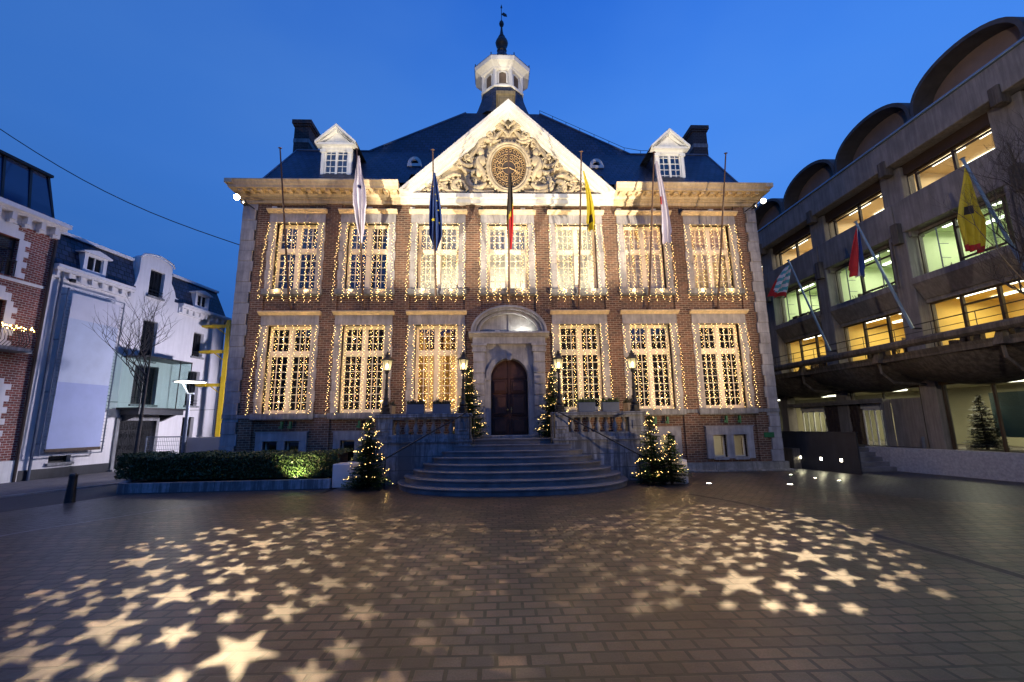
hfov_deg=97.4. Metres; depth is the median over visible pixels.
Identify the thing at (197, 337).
window
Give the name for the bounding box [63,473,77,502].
bollard
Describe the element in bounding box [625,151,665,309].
flagpole
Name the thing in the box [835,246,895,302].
window
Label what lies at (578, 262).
light curtain
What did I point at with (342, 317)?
window
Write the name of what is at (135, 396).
window
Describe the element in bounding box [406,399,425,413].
planter
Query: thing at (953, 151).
window
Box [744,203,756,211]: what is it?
star projector
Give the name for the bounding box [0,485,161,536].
street
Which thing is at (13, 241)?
window
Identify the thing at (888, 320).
window
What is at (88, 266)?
white house
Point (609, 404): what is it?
planter
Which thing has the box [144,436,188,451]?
fence
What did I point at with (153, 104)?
sky
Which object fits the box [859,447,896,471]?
forecourt steps
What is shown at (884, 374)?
concrete office
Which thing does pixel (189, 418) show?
window
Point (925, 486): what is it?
side lane
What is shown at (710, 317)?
window
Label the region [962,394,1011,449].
fir tree
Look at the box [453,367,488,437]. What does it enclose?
fir tree
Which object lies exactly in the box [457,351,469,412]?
lamp post
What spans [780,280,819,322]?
window
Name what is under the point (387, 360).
lamp post
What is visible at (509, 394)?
door
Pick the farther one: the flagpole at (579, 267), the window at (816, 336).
the window at (816, 336)
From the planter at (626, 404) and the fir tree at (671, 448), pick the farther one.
the planter at (626, 404)
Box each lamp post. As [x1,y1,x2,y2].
[380,351,393,413]
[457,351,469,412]
[552,351,564,411]
[626,350,639,410]
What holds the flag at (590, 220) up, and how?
hanging from the flagpole at (579, 267)
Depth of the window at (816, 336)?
22.82 m
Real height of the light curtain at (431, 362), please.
3.285 m
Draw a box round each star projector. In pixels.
[242,200,254,208]
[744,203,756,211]
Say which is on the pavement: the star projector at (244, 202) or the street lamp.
the street lamp
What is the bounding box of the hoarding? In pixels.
[186,437,220,452]
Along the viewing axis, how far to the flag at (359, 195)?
16.31 m
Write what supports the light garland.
attached to the brick town house at (32, 228)
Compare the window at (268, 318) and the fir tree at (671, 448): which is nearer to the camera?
the fir tree at (671, 448)
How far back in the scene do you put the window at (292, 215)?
17.23 m
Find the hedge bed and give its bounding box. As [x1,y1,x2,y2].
[116,476,331,493]
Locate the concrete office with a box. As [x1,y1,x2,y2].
[755,17,1023,452]
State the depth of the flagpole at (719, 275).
17.03 m
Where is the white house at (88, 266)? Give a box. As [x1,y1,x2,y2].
[0,232,231,481]
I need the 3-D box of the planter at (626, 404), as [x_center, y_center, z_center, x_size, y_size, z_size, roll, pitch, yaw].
[4.027,2.168,15.441,0.354,0.522,0.635,0,-10,-2]
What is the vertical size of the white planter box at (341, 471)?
0.684 m
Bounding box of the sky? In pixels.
[0,0,1023,376]
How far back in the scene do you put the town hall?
17.35 m
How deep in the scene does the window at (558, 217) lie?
17.68 m
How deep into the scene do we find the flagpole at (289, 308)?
16.36 m
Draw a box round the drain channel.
[689,494,1023,578]
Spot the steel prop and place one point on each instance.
(225, 352)
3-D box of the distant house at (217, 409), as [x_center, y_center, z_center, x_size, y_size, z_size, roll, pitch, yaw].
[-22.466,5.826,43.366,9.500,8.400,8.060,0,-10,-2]
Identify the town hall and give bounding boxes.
[219,5,794,473]
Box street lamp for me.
[172,380,208,452]
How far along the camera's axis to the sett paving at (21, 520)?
10.69 m
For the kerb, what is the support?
on the street
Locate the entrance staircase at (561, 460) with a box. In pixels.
[373,411,648,496]
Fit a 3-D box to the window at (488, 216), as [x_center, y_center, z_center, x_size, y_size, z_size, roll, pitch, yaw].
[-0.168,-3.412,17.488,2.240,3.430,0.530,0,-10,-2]
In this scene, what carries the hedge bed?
on the street
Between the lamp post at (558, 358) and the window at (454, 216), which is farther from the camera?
the window at (454, 216)
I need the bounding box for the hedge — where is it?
[114,447,351,479]
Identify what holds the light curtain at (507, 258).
attached to the town hall
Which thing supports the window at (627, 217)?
in the town hall
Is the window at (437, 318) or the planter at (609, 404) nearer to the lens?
the planter at (609, 404)
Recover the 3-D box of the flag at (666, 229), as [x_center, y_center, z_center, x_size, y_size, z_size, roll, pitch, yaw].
[5.661,-5.155,16.759,0.366,2.920,1.054,-5,-11,22]
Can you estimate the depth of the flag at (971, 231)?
12.02 m
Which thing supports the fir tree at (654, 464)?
on the plaza paving at (630, 581)
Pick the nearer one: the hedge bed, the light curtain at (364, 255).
the hedge bed
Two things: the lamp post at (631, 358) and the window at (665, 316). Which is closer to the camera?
the lamp post at (631, 358)
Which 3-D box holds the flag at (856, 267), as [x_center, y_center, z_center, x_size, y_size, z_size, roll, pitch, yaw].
[12.154,-3.118,15.919,0.547,1.778,0.335,0,-10,-2]
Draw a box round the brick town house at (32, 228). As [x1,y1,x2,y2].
[0,149,72,483]
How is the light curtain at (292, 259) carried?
attached to the town hall
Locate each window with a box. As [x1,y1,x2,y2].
[0,234,15,274]
[45,455,73,465]
[128,365,157,406]
[138,320,155,363]
[146,270,164,300]
[179,417,190,451]
[183,371,198,407]
[190,333,203,359]
[249,311,321,420]
[254,432,307,451]
[260,208,327,295]
[327,310,394,419]
[332,431,375,463]
[334,208,397,295]
[404,310,466,413]
[407,209,466,295]
[479,209,536,295]
[547,210,607,295]
[550,310,611,411]
[614,210,676,295]
[620,309,686,415]
[645,426,682,459]
[681,210,744,295]
[689,309,758,414]
[704,425,755,459]
[775,234,810,267]
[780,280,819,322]
[786,334,821,371]
[828,191,881,237]
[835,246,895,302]
[843,312,900,361]
[907,126,991,194]
[918,195,1015,273]
[930,278,1021,345]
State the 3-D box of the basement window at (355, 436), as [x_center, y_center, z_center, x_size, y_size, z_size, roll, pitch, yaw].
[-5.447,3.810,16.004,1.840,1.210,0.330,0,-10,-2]
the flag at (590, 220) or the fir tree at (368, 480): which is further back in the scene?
the flag at (590, 220)
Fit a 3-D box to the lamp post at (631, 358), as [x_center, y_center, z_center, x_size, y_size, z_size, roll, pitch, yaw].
[3.995,1.290,14.834,0.420,2.030,0.364,0,-10,-2]
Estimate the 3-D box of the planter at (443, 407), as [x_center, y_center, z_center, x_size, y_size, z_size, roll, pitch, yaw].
[-2.250,2.072,14.425,0.614,0.512,0.360,0,-10,-2]
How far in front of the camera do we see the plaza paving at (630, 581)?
4.95 m
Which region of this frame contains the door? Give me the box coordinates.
[491,360,527,434]
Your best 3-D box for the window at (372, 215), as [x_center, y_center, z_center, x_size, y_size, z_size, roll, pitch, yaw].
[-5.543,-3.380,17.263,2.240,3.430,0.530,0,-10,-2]
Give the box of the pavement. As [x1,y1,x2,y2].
[0,471,127,495]
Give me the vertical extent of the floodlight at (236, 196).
0.228 m
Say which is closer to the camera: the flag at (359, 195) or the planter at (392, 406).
the planter at (392, 406)
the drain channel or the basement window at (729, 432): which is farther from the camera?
the basement window at (729, 432)
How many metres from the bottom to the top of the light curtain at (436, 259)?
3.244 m
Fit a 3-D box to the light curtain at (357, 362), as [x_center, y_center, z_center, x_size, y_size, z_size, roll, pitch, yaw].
[-5.510,0.981,16.267,2.200,3.278,0.243,0,-10,-2]
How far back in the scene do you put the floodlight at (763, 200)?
17.43 m
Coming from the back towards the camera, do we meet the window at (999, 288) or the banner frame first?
the banner frame
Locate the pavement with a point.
(30, 486)
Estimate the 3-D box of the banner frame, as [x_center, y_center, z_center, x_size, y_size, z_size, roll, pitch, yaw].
[-17.292,1.269,18.122,0.368,6.413,2.423,-2,-10,5]
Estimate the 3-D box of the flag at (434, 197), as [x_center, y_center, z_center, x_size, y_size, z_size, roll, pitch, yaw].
[-2.798,-4.710,16.472,0.473,2.690,0.827,0,-10,-2]
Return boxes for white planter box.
[332,462,365,487]
[659,458,688,483]
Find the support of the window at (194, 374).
in the white house at (88, 266)
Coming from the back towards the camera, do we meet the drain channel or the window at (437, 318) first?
the window at (437, 318)
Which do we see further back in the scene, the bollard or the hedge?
the hedge
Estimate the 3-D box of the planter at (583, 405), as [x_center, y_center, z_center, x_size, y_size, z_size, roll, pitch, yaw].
[2.405,2.038,14.618,0.630,0.524,0.366,0,-10,-2]
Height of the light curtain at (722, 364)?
3.264 m
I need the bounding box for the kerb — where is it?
[0,482,119,497]
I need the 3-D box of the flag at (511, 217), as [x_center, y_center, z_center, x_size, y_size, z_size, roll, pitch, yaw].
[-0.072,-4.756,16.579,0.254,2.633,0.797,0,-10,-2]
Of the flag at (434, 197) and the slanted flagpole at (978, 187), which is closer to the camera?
the slanted flagpole at (978, 187)
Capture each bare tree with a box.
[85,289,178,477]
[930,109,1023,294]
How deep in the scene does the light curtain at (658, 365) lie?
16.64 m
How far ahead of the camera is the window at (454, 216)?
17.45 m
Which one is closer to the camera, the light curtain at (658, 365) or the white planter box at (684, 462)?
the white planter box at (684, 462)
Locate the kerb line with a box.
[0,493,321,536]
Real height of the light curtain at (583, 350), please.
3.288 m
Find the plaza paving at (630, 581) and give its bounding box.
[0,471,1023,681]
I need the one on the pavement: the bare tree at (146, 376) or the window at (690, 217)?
the bare tree at (146, 376)
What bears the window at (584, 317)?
in the town hall
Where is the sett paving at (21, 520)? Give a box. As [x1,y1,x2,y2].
[0,488,332,535]
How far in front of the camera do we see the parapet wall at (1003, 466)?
13.94 m
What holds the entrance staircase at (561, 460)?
on the plaza paving at (630, 581)
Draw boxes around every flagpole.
[276,147,316,310]
[343,148,387,309]
[415,149,458,309]
[487,150,529,304]
[556,151,597,309]
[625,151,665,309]
[693,152,732,308]
[787,259,837,351]
[853,220,921,328]
[959,157,1023,269]
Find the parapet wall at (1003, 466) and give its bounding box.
[865,446,1023,482]
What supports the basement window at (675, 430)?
in the town hall
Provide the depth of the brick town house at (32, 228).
16.24 m
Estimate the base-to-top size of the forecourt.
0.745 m
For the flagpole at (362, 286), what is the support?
attached to the town hall
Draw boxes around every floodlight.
[233,194,247,205]
[752,198,766,208]
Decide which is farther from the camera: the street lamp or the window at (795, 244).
the window at (795, 244)
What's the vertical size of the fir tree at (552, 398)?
2.508 m
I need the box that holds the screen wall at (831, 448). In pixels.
[781,431,862,474]
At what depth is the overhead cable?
16.88 m
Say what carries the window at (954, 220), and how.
in the concrete office
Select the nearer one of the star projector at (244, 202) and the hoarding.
the star projector at (244, 202)
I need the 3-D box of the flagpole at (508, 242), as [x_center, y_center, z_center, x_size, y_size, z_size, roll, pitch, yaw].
[-0.119,-4.047,16.706,1.707,5.595,1.822,0,-10,-2]
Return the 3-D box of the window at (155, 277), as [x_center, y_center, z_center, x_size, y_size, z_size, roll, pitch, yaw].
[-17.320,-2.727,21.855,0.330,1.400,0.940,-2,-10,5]
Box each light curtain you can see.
[249,325,317,412]
[258,222,323,301]
[326,325,391,411]
[331,222,393,300]
[402,325,463,411]
[405,223,464,300]
[479,223,536,299]
[549,223,607,300]
[552,324,612,409]
[617,224,677,300]
[624,324,685,408]
[684,224,745,300]
[694,323,759,408]
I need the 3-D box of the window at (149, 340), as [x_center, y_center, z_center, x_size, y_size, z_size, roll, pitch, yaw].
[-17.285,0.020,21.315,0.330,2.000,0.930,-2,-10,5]
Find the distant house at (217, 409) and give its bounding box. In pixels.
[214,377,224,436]
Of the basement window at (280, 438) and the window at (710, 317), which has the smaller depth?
the basement window at (280, 438)
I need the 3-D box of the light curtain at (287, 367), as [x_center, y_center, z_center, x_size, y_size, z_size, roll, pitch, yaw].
[-8.216,0.990,16.155,2.257,3.262,0.243,0,-10,-2]
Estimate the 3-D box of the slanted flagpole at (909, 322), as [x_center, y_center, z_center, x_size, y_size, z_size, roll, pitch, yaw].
[12.790,-2.332,15.356,1.386,4.044,0.194,-5,-11,22]
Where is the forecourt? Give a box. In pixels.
[783,444,904,468]
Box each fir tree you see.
[341,416,393,489]
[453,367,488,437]
[533,365,570,436]
[629,414,674,485]
[652,433,691,483]
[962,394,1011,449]
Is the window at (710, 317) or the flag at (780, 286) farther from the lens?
the flag at (780, 286)
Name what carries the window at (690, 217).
in the town hall
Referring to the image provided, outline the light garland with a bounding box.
[1,322,34,331]
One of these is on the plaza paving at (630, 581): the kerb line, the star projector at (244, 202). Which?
the kerb line
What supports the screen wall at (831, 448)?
on the side lane
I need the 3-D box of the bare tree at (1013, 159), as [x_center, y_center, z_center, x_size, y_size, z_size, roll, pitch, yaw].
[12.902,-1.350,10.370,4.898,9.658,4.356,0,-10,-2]
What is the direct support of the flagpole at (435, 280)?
attached to the town hall
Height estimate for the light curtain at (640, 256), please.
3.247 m
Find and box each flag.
[353,156,365,242]
[429,173,441,250]
[507,173,513,248]
[583,171,594,231]
[655,161,671,243]
[767,265,790,298]
[848,228,864,277]
[957,168,985,252]
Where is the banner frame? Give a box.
[36,288,124,456]
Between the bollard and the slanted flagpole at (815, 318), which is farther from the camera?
the slanted flagpole at (815, 318)
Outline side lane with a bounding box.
[780,468,1023,505]
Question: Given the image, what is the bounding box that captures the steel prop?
[195,320,231,436]
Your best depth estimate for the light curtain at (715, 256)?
17.52 m
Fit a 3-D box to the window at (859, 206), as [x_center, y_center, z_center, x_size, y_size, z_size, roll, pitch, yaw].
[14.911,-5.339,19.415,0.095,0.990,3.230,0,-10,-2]
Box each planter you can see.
[388,400,395,413]
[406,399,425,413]
[432,398,450,413]
[576,396,595,411]
[600,396,619,411]
[623,397,631,410]
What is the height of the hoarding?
1.370 m
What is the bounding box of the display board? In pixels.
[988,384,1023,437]
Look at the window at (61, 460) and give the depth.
17.39 m
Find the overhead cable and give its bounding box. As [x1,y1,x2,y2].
[0,129,239,244]

